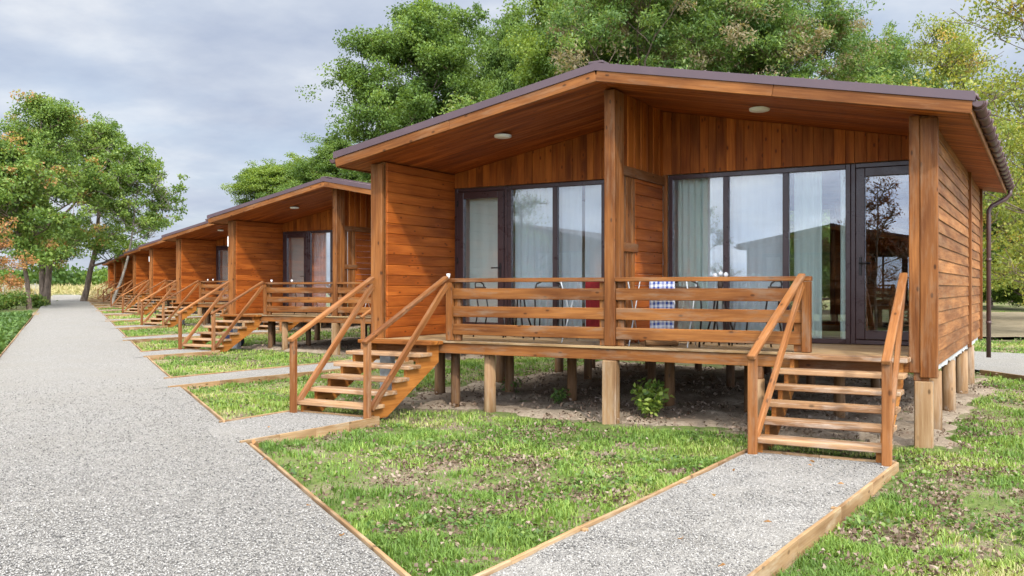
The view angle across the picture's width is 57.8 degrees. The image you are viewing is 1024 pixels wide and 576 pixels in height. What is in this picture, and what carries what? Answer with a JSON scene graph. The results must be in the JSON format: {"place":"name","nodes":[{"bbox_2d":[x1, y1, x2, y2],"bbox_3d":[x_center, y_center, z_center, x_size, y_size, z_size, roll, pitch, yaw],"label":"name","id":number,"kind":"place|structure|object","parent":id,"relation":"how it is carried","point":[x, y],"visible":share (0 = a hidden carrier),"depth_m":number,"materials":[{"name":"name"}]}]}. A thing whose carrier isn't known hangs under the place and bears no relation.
{"place":"outdoors","nodes":[
{"label":"outdoors","id":0,"kind":"place"},
{"bbox_2d":[158,311,221,315],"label":"soil ground","id":1,"kind":"structure","parent":0,"point":[195,313],"depth_m":51.04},
{"bbox_2d":[0,295,399,575],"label":"gravel road","id":2,"kind":"structure","parent":0,"point":[64,338],"depth_m":9.78,"materials":[{"name":"gravel"}]},
{"bbox_2d":[0,375,884,575],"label":"gravel stones","id":3,"kind":"object","parent":2,"relation":"on","point":[200,563],"visible":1,"depth_m":6.70,"materials":[{"name":"gravel"}]},
{"bbox_2d":[186,322,369,331],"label":"soil ground","id":4,"kind":"structure","parent":0,"point":[356,326],"depth_m":37.71,"materials":[{"name":"soil"}]},
{"bbox_2d":[241,336,483,359],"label":"soil ground","id":5,"kind":"structure","parent":0,"point":[325,342],"depth_m":26.29,"materials":[{"name":"soil"}]},
{"bbox_2d":[0,293,1023,575],"bbox_3d":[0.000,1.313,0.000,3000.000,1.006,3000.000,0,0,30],"label":"ground","id":6,"kind":"structure","parent":0,"point":[974,493],"depth_m":9.16,"materials":[{"name":"plant"}]},
{"bbox_2d":[0,293,15,309],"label":"round shrub","id":7,"kind":"object","parent":6,"relation":"on","point":[2,303],"visible":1,"depth_m":54.20,"materials":[{"name":"green plant"}]},
{"bbox_2d":[0,229,15,253],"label":"spreading tree","id":8,"kind":"object","parent":6,"relation":"on","point":[6,249],"visible":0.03,"depth_m":90.35,"materials":[{"name":"green plant"}]},
{"bbox_2d":[0,310,32,353],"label":"ground cover","id":9,"kind":"object","parent":6,"relation":"on","point":[13,323],"visible":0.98,"depth_m":33.43,"materials":[{"name":"green plant"}]},
{"bbox_2d":[0,288,32,309],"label":"round shrub","id":10,"kind":"object","parent":6,"relation":"on","point":[19,296],"visible":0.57,"depth_m":57.04,"materials":[{"name":"green plant"}]},
{"bbox_2d":[0,309,38,356],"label":"timber kerb","id":11,"kind":"structure","parent":6,"relation":"on","point":[5,349],"depth_m":29.75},
{"bbox_2d":[0,216,39,291],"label":"autumn tree","id":12,"kind":"object","parent":6,"relation":"on","point":[17,266],"visible":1,"depth_m":50.01,"materials":[{"name":"brown plant"}]},
{"bbox_2d":[22,294,57,307],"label":"round shrub","id":13,"kind":"object","parent":6,"relation":"on","point":[37,300],"visible":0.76,"depth_m":61.52,"materials":[{"name":"green plant"}]},
{"bbox_2d":[0,131,96,308],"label":"slim tree","id":14,"kind":"object","parent":6,"relation":"on","point":[26,184],"visible":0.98,"depth_m":56.88,"materials":[{"name":"green plant"}]},
{"bbox_2d":[0,263,107,285],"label":"wood","id":15,"kind":"object","parent":6,"relation":"on","point":[77,276],"visible":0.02,"depth_m":173.46,"materials":[{"name":"green plant"}]},
{"bbox_2d":[0,282,113,298],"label":"dry grass","id":16,"kind":"structure","parent":6,"relation":"on","point":[58,288],"depth_m":106.75,"materials":[{"name":"plant"}]},
{"bbox_2d":[0,89,118,304],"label":"forked tree","id":17,"kind":"object","parent":6,"relation":"on","point":[57,122],"visible":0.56,"depth_m":64.63,"materials":[{"name":"green plant"}]},
{"bbox_2d":[92,302,109,303],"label":"timber kerb","id":18,"kind":"structure","parent":6,"relation":"on","point":[101,303],"depth_m":72.52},
{"bbox_2d":[33,111,183,300],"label":"spreading tree","id":19,"kind":"object","parent":6,"relation":"on","point":[104,135],"visible":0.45,"depth_m":76.78,"materials":[{"name":"green plant"}]},
{"bbox_2d":[97,259,121,298],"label":"timber cabin","id":20,"kind":"object","parent":6,"relation":"on","point":[117,270],"visible":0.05,"depth_m":87.91,"materials":[{"name":"brown wood"}]},
{"bbox_2d":[93,262,134,297],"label":"timber cabin","id":21,"kind":"object","parent":6,"relation":"on","point":[110,272],"visible":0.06,"depth_m":100.25,"materials":[{"name":"brown wood"}]},
{"bbox_2d":[105,313,140,316],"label":"timber kerb","id":22,"kind":"structure","parent":6,"relation":"on","point":[106,315],"depth_m":47.91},
{"bbox_2d":[94,303,166,305],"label":"timber kerb","id":23,"kind":"structure","parent":6,"relation":"on","point":[115,304],"depth_m":66.07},
{"bbox_2d":[109,325,152,328],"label":"gravel walk","id":24,"kind":"structure","parent":6,"relation":"on","point":[112,327],"depth_m":36.11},
{"bbox_2d":[73,137,189,303],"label":"leaning tree","id":25,"kind":"object","parent":6,"relation":"on","point":[136,171],"visible":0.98,"depth_m":65.36,"materials":[{"name":"green plant"}]},
{"bbox_2d":[102,254,165,302],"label":"timber cabin","id":26,"kind":"object","parent":6,"relation":"on","point":[128,276],"visible":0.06,"depth_m":75.61,"materials":[{"name":"brown wood"}]},
{"bbox_2d":[101,309,166,311],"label":"timber kerb","id":27,"kind":"structure","parent":6,"relation":"on","point":[126,310],"depth_m":53.71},
{"bbox_2d":[110,248,172,307],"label":"timber cabin","id":28,"kind":"object","parent":6,"relation":"on","point":[140,266],"visible":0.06,"depth_m":63.29,"materials":[{"name":"brown wood"}]},
{"bbox_2d":[116,326,167,329],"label":"timber kerb","id":29,"kind":"structure","parent":6,"relation":"on","point":[136,328],"depth_m":35.63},
{"bbox_2d":[100,316,202,320],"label":"gravel walk","id":30,"kind":"structure","parent":6,"relation":"on","point":[140,318],"depth_m":42.09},
{"bbox_2d":[140,348,177,351],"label":"timber kerb","id":31,"kind":"structure","parent":6,"relation":"on","point":[160,349],"depth_m":24.46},
{"bbox_2d":[147,356,172,377],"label":"timber kerb","id":32,"kind":"structure","parent":6,"relation":"on","point":[155,364],"depth_m":19.48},
{"bbox_2d":[111,316,222,321],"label":"timber kerb","id":33,"kind":"structure","parent":6,"relation":"on","point":[190,318],"depth_m":42.06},
{"bbox_2d":[132,349,209,357],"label":"gravel walk","id":34,"kind":"structure","parent":6,"relation":"on","point":[143,354],"depth_m":23.81,"materials":[{"name":"gravel"}]},
{"bbox_2d":[122,331,224,337],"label":"timber kerb","id":35,"kind":"structure","parent":6,"relation":"on","point":[155,335],"depth_m":30.43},
{"bbox_2d":[121,239,227,314],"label":"timber cabin","id":36,"kind":"object","parent":6,"relation":"on","point":[162,264],"visible":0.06,"depth_m":50.96,"materials":[{"name":"brown wood"}]},
{"bbox_2d":[144,350,219,359],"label":"timber kerb","id":37,"kind":"structure","parent":6,"relation":"on","point":[204,353],"depth_m":23.37,"materials":[{"name":"wood"}]},
{"bbox_2d":[115,330,267,340],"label":"gravel walk","id":38,"kind":"structure","parent":6,"relation":"on","point":[149,337],"depth_m":30.14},
{"bbox_2d":[123,331,281,342],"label":"timber kerb","id":39,"kind":"structure","parent":6,"relation":"on","point":[172,338],"depth_m":29.49,"materials":[{"name":"wood"}]},
{"bbox_2d":[183,387,224,421],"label":"timber kerb","id":40,"kind":"structure","parent":6,"relation":"on","point":[213,412],"depth_m":13.11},
{"bbox_2d":[225,329,244,345],"bbox_3d":[-8.163,1.412,27.160,0.720,0.580,0.567,0,0,30],"label":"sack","id":41,"kind":"object","parent":6,"relation":"on","point":[228,337],"visible":0.09,"depth_m":26.99,"materials":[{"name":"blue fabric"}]},
{"bbox_2d":[140,221,353,330],"bbox_3d":[-8.779,-0.592,39.894,8.829,4.861,10.920,0,0,30],"label":"timber cabin","id":42,"kind":"object","parent":6,"relation":"on","point":[201,253],"visible":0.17,"depth_m":38.69,"materials":[{"name":"brown wood"}]},
{"bbox_2d":[216,246,227,301],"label":"door","id":43,"kind":"structure","parent":42,"relation":"in","point":[221,251],"depth_m":40.09,"materials":[{"name":"glass"}]},
{"bbox_2d":[219,410,289,422],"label":"timber kerb","id":44,"kind":"structure","parent":6,"relation":"on","point":[262,415],"depth_m":12.12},
{"bbox_2d":[164,359,352,378],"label":"timber kerb","id":45,"kind":"structure","parent":6,"relation":"on","point":[253,369],"depth_m":18.96,"materials":[{"name":"wood"}]},
{"bbox_2d":[218,150,313,205],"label":"light leaved tree","id":46,"kind":"object","parent":6,"relation":"on","point":[262,179],"visible":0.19,"depth_m":64.00,"materials":[{"name":"green plant"}]},
{"bbox_2d":[153,360,404,387],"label":"gravel walk","id":47,"kind":"structure","parent":6,"relation":"on","point":[167,382],"depth_m":17.86,"materials":[{"name":"gravel"}]},
{"bbox_2d":[204,411,362,445],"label":"gravel walk","id":48,"kind":"structure","parent":6,"relation":"on","point":[243,428],"depth_m":11.44,"materials":[{"name":"gravel"}]},
{"bbox_2d":[168,361,413,388],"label":"timber kerb","id":49,"kind":"structure","parent":6,"relation":"on","point":[252,379],"depth_m":17.31,"materials":[{"name":"wood"}]},
{"bbox_2d":[255,123,362,198],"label":"broadleaf tree","id":50,"kind":"object","parent":6,"relation":"on","point":[319,165],"visible":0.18,"depth_m":61.04,"materials":[{"name":"green plant"}]},
{"bbox_2d":[240,416,379,447],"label":"timber kerb","id":51,"kind":"structure","parent":6,"relation":"on","point":[361,424],"depth_m":11.09,"materials":[{"name":"wood"}]},
{"bbox_2d":[249,443,410,575],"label":"timber kerb","id":52,"kind":"structure","parent":6,"relation":"on","point":[390,562],"depth_m":6.71,"materials":[{"name":"wood"}]},
{"bbox_2d":[177,176,483,361],"bbox_3d":[-2.843,-0.458,27.576,8.829,4.861,10.920,0,0,30],"label":"timber cabin","id":53,"kind":"object","parent":6,"relation":"on","point":[314,236],"visible":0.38,"depth_m":25.71,"materials":[{"name":"brown wood"}]},
{"bbox_2d":[283,231,308,312],"bbox_3d":[-6.455,-0.474,27.674,1.026,2.413,0.172,0,0,30],"label":"door","id":54,"kind":"structure","parent":53,"relation":"in","point":[295,244],"depth_m":27.69,"materials":[{"name":"glass"}]},
{"bbox_2d":[294,284,317,313],"bbox_3d":[-5.848,0.309,26.366,0.444,0.869,0.564,0,0,25],"label":"porch chair","id":55,"kind":"object","parent":53,"relation":"on","point":[307,296],"visible":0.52,"depth_m":26.16,"materials":[{"name":"metal"}]},
{"bbox_2d":[309,230,369,313],"bbox_3d":[-4.872,-0.473,26.811,2.570,2.415,0.085,0,0,30],"label":"window","id":56,"kind":"structure","parent":53,"relation":"in","point":[320,242],"depth_m":27.21,"materials":[{"name":"clear glass"}]},
{"bbox_2d":[297,410,376,417],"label":"timber kerb","id":57,"kind":"structure","parent":6,"relation":"on","point":[343,414],"depth_m":12.31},
{"bbox_2d":[295,0,496,182],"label":"broadleaf tree","id":58,"kind":"object","parent":6,"relation":"on","point":[429,43],"visible":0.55,"depth_m":49.45,"materials":[{"name":"green plant"}]},
{"bbox_2d":[467,0,533,101],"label":"broadleaf tree","id":59,"kind":"object","parent":6,"relation":"on","point":[501,64],"visible":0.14,"depth_m":61.82,"materials":[{"name":"green plant"}]},
{"bbox_2d":[477,0,642,100],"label":"light leaved tree","id":60,"kind":"object","parent":6,"relation":"on","point":[530,70],"visible":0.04,"depth_m":44.11,"materials":[{"name":"green plant"}]},
{"bbox_2d":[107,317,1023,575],"bbox_3d":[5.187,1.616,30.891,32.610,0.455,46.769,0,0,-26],"label":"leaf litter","id":61,"kind":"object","parent":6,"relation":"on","point":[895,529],"visible":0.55,"depth_m":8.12,"materials":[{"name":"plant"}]},
{"bbox_2d":[109,318,1023,547],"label":"weed","id":62,"kind":"object","parent":6,"relation":"on","point":[1018,532],"depth_m":8.26,"materials":[{"name":"plant"}]},
{"bbox_2d":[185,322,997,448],"bbox_3d":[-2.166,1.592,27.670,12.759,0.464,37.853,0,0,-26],"label":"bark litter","id":63,"kind":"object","parent":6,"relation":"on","point":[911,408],"visible":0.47,"depth_m":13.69,"materials":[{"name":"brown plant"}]},
{"bbox_2d":[473,448,746,575],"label":"timber kerb","id":64,"kind":"structure","parent":6,"relation":"on","point":[584,527],"depth_m":6.56,"materials":[{"name":"wood"}]},
{"bbox_2d":[436,0,814,285],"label":"ash tree","id":65,"kind":"object","parent":6,"relation":"on","point":[578,29],"visible":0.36,"depth_m":35.74,"materials":[{"name":"green plant"}]},
{"bbox_2d":[288,60,1014,466],"bbox_3d":[3.094,-0.440,15.258,8.829,4.861,10.920,0,0,30],"label":"timber cabin","id":66,"kind":"object","parent":6,"relation":"on","point":[924,168],"visible":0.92,"depth_m":12.73,"materials":[{"name":"brown wood"}]},
{"bbox_2d":[455,186,507,324],"bbox_3d":[-0.519,-0.455,15.355,1.026,2.413,0.172,0,0,30],"label":"door","id":67,"kind":"structure","parent":66,"relation":"in","point":[500,192],"depth_m":15.30,"materials":[{"name":"brown metal"}]},
{"bbox_2d":[470,198,497,322],"bbox_3d":[-0.421,-0.455,15.531,0.680,2.310,0.019,0,0,30],"label":"curtain","id":68,"kind":"object","parent":66,"relation":"hanging from","point":[483,236],"visible":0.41,"depth_m":15.55,"materials":[{"name":"fabric"}]},
{"bbox_2d":[473,282,513,336],"bbox_3d":[-0.278,0.328,14.577,0.564,0.869,0.444,0,0,20],"label":"porch chair","id":69,"kind":"object","parent":66,"relation":"on","point":[487,305],"visible":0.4,"depth_m":14.65,"materials":[{"name":"metal"}]},
{"bbox_2d":[502,300,531,337],"bbox_3d":[0.107,0.384,14.245,0.640,0.761,0.640,0,0,30],"label":"side table","id":70,"kind":"object","parent":66,"relation":"on","point":[516,318],"visible":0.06,"depth_m":14.22,"materials":[{"name":"metal"}]},
{"bbox_2d":[515,186,581,326],"bbox_3d":[0.584,-0.455,14.951,1.200,2.310,0.068,0,0,30],"label":"curtain","id":71,"kind":"object","parent":66,"relation":"hanging from","point":[533,233],"visible":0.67,"depth_m":14.98,"materials":[{"name":"fabric"}]},
{"bbox_2d":[533,282,566,339],"bbox_3d":[0.572,0.328,13.771,0.444,0.869,0.564,0,0,10],"label":"porch chair","id":72,"kind":"object","parent":66,"relation":"on","point":[535,304],"visible":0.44,"depth_m":13.54,"materials":[{"name":"metal"}]},
{"bbox_2d":[508,180,603,325],"bbox_3d":[1.064,-0.455,14.492,2.570,2.415,0.085,0,0,30],"label":"window","id":73,"kind":"structure","parent":66,"relation":"in","point":[555,186],"depth_m":14.68,"materials":[{"name":"brown metal"}]},
{"bbox_2d":[561,282,578,342],"bbox_3d":[1.141,0.328,12.920,0.852,0.872,0.515,0,0,33],"label":"drying rack","id":74,"kind":"object","parent":66,"relation":"on","point":[567,306],"visible":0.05,"depth_m":13.09,"materials":[{"name":"white metal"}]},
{"bbox_2d":[585,282,599,326],"bbox_3d":[1.169,0.243,12.765,0.360,0.738,0.056,0,0,33],"label":"red cloth","id":75,"kind":"object","parent":74,"relation":"hanging from","point":[592,304],"visible":0.21,"depth_m":12.78,"materials":[{"name":"fabric"}]},
{"bbox_2d":[585,185,649,326],"bbox_3d":[1.680,-0.455,14.319,1.210,2.310,0.057,0,0,30],"label":"curtain","id":76,"kind":"object","parent":66,"relation":"hanging from","point":[592,231],"visible":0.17,"depth_m":14.54,"materials":[{"name":"fabric"}]},
{"bbox_2d":[645,340,678,345],"bbox_3d":[1.949,0.696,12.106,0.428,0.123,0.123,0,0,2],"label":"firewood log","id":77,"kind":"object","parent":66,"relation":"on","point":[659,343],"visible":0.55,"depth_m":12.05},
{"bbox_2d":[628,281,696,347],"bbox_3d":[1.976,0.328,12.207,0.852,0.872,0.515,0,0,26],"label":"drying rack","id":78,"kind":"object","parent":66,"relation":"on","point":[689,306],"visible":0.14,"depth_m":12.16,"materials":[{"name":"white metal"}]},
{"bbox_2d":[649,282,674,328],"bbox_3d":[1.953,0.219,12.082,0.340,0.678,0.056,0,0,26],"label":"plaid towel","id":79,"kind":"object","parent":78,"relation":"hanging from","point":[663,324],"visible":0.3,"depth_m":12.07,"materials":[{"name":"fabric"}]},
{"bbox_2d":[678,179,707,329],"bbox_3d":[2.680,-0.455,13.741,0.440,2.310,0.089,0,0,30],"label":"curtain","id":80,"kind":"object","parent":66,"relation":"hanging from","point":[692,227],"visible":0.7,"depth_m":13.74,"materials":[{"name":"fabric"}]},
{"bbox_2d":[675,281,719,347],"bbox_3d":[2.397,0.328,12.161,0.444,0.869,0.564,0,0,40],"label":"porch chair","id":81,"kind":"object","parent":66,"relation":"on","point":[697,286],"visible":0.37,"depth_m":11.89,"materials":[{"name":"metal"}]},
{"bbox_2d":[703,301,737,344],"bbox_3d":[2.813,0.384,12.533,0.640,0.761,0.640,0,0,30],"label":"side table","id":82,"kind":"object","parent":66,"relation":"on","point":[716,303],"visible":0.17,"depth_m":12.50,"materials":[{"name":"metal"}]},
{"bbox_2d":[713,271,727,287],"bbox_3d":[2.820,-0.114,12.534,0.216,0.234,0.096,0,0,30],"label":"flower vase","id":83,"kind":"object","parent":82,"relation":"on","point":[720,283],"visible":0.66,"depth_m":12.51,"materials":[{"name":"glass"}]},
{"bbox_2d":[708,174,782,330],"bbox_3d":[3.364,-0.455,13.427,1.200,2.310,0.059,0,0,30],"label":"curtain","id":84,"kind":"object","parent":66,"relation":"hanging from","point":[756,226],"visible":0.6,"depth_m":13.38,"materials":[{"name":"fabric"}]},
{"bbox_2d":[731,281,782,346],"bbox_3d":[3.235,0.328,12.203,0.564,0.869,0.444,0,0,38],"label":"porch chair","id":85,"kind":"object","parent":66,"relation":"on","point":[771,283],"visible":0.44,"depth_m":12.14,"materials":[{"name":"metal"}]},
{"bbox_2d":[668,164,850,343],"bbox_3d":[3.445,-0.455,13.117,2.570,2.415,0.085,0,0,30],"label":"window","id":86,"kind":"structure","parent":66,"relation":"in","point":[786,172],"depth_m":12.89,"materials":[{"name":"brown metal"}]},
{"bbox_2d":[794,172,821,337],"bbox_3d":[4.134,-0.455,12.960,0.380,2.310,0.045,0,0,30],"label":"curtain","id":87,"kind":"object","parent":66,"relation":"hanging from","point":[807,224],"visible":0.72,"depth_m":12.94,"materials":[{"name":"fabric"}]},
{"bbox_2d":[790,205,834,323],"bbox_3d":[6.191,-0.485,19.352,1.070,2.450,0.110,0,0,30],"label":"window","id":88,"kind":"structure","parent":66,"relation":"in","point":[824,207],"depth_m":19.06,"materials":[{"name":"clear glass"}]},
{"bbox_2d":[840,170,845,338],"bbox_3d":[4.558,-0.455,12.634,0.160,2.310,0.050,0,0,30],"label":"curtain","id":89,"kind":"object","parent":66,"relation":"hanging from","point":[843,268],"visible":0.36,"depth_m":12.66,"materials":[{"name":"fabric"}]},
{"bbox_2d":[851,160,908,345],"bbox_3d":[4.984,-0.455,12.178,1.026,2.413,0.172,0,0,30],"label":"door","id":90,"kind":"structure","parent":66,"relation":"in","point":[859,172],"depth_m":12.36,"materials":[{"name":"brown metal"}]},
{"bbox_2d":[630,378,674,417],"bbox_3d":[1.865,1.493,12.393,0.567,0.585,0.546,0,0,30],"label":"leafy shrub","id":91,"kind":"object","parent":6,"relation":"on","point":[649,401],"visible":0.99,"depth_m":12.30,"materials":[{"name":"green plant"}]},
{"bbox_2d":[489,452,892,575],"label":"gravel walk","id":92,"kind":"structure","parent":6,"relation":"on","point":[775,526],"depth_m":6.80,"materials":[{"name":"gravel"}]},
{"bbox_2d":[252,426,843,566],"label":"fallen leaves","id":93,"kind":"object","parent":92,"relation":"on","point":[254,441],"visible":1,"depth_m":7.37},
{"bbox_2d":[635,3,829,257],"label":"broadleaf tree","id":94,"kind":"object","parent":6,"relation":"on","point":[701,62],"depth_m":50.31,"materials":[{"name":"green plant"}]},
{"bbox_2d":[621,0,955,309],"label":"ash tree","id":95,"kind":"object","parent":6,"relation":"on","point":[832,33],"visible":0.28,"depth_m":37.62,"materials":[{"name":"green plant"}]},
{"bbox_2d":[791,76,829,300],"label":"light leaved tree","id":96,"kind":"object","parent":6,"relation":"on","point":[828,298],"depth_m":56.06,"materials":[{"name":"green plant"}]},
{"bbox_2d":[747,462,898,575],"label":"timber kerb","id":97,"kind":"structure","parent":6,"relation":"on","point":[785,556],"depth_m":6.57,"materials":[{"name":"wood"}]},
{"bbox_2d":[763,450,894,463],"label":"timber kerb","id":98,"kind":"structure","parent":6,"relation":"on","point":[815,455],"depth_m":9.21,"materials":[{"name":"wood"}]},
{"bbox_2d":[790,19,961,310],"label":"ash tree","id":99,"kind":"object","parent":6,"relation":"on","point":[825,248],"visible":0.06,"depth_m":44.30,"materials":[{"name":"green plant"}]},
{"bbox_2d":[901,0,1023,306],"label":"yellowing tree","id":100,"kind":"object","parent":6,"relation":"on","point":[1012,265],"visible":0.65,"depth_m":33.66,"materials":[{"name":"green plant"}]},
{"bbox_2d":[904,11,1023,304],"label":"yellowing tree","id":101,"kind":"object","parent":6,"relation":"on","point":[964,53],"visible":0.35,"depth_m":40.70,"materials":[{"name":"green plant"}]},
{"bbox_2d":[983,228,1008,304],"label":"light leaved tree","id":102,"kind":"object","parent":6,"relation":"on","point":[984,293],"depth_m":73.62,"materials":[{"name":"green plant"}]},
{"bbox_2d":[980,370,1023,380],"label":"timber kerb","id":103,"kind":"structure","parent":6,"relation":"on","point":[1006,375],"depth_m":18.16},
{"bbox_2d":[983,93,1023,290],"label":"yellowing tree","id":104,"kind":"object","parent":6,"relation":"on","point":[1022,194],"visible":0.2,"depth_m":46.56,"materials":[{"name":"green plant"}]},
{"bbox_2d":[983,157,1023,298],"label":"broadleaf tree","id":105,"kind":"object","parent":6,"relation":"on","point":[1016,291],"visible":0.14,"depth_m":63.26,"materials":[{"name":"green plant"}]},
{"bbox_2d":[983,192,1023,307],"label":"light leaved tree","id":106,"kind":"object","parent":6,"relation":"on","point":[1016,299],"visible":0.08,"depth_m":66.99,"materials":[{"name":"green plant"}]},
{"bbox_2d":[0,0,1023,271],"label":"sky","id":107,"kind":"structure","parent":0,"point":[210,85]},
{"bbox_2d":[371,360,998,446],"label":"soil ground","id":108,"kind":"structure","parent":0,"point":[735,399],"depth_m":14.12,"materials":[{"name":"soil"}]},
{"bbox_2d":[550,388,569,403],"bbox_3d":[0.719,1.630,13.880,0.288,0.312,0.284,0,0,16],"label":"weed","id":109,"kind":"object","parent":108,"relation":"on","point":[560,395],"visible":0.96,"depth_m":13.87,"materials":[{"name":"green plant"}]},
{"bbox_2d":[822,310,1023,336],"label":"sand field","id":110,"kind":"structure","parent":0,"point":[1007,324],"depth_m":41.24,"materials":[{"name":"sand"}]},
{"bbox_2d":[951,351,1023,374],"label":"back path","id":111,"kind":"structure","parent":0,"point":[1011,363],"depth_m":21.05,"materials":[{"name":"concrete"}]},
{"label":"yard ground","id":112,"kind":"structure","parent":0,"visible":0},
{"bbox_2d":[0,283,38,293],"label":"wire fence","id":113,"kind":"object","parent":112,"relation":"on","point":[34,284],"visible":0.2,"depth_m":92.50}
]}

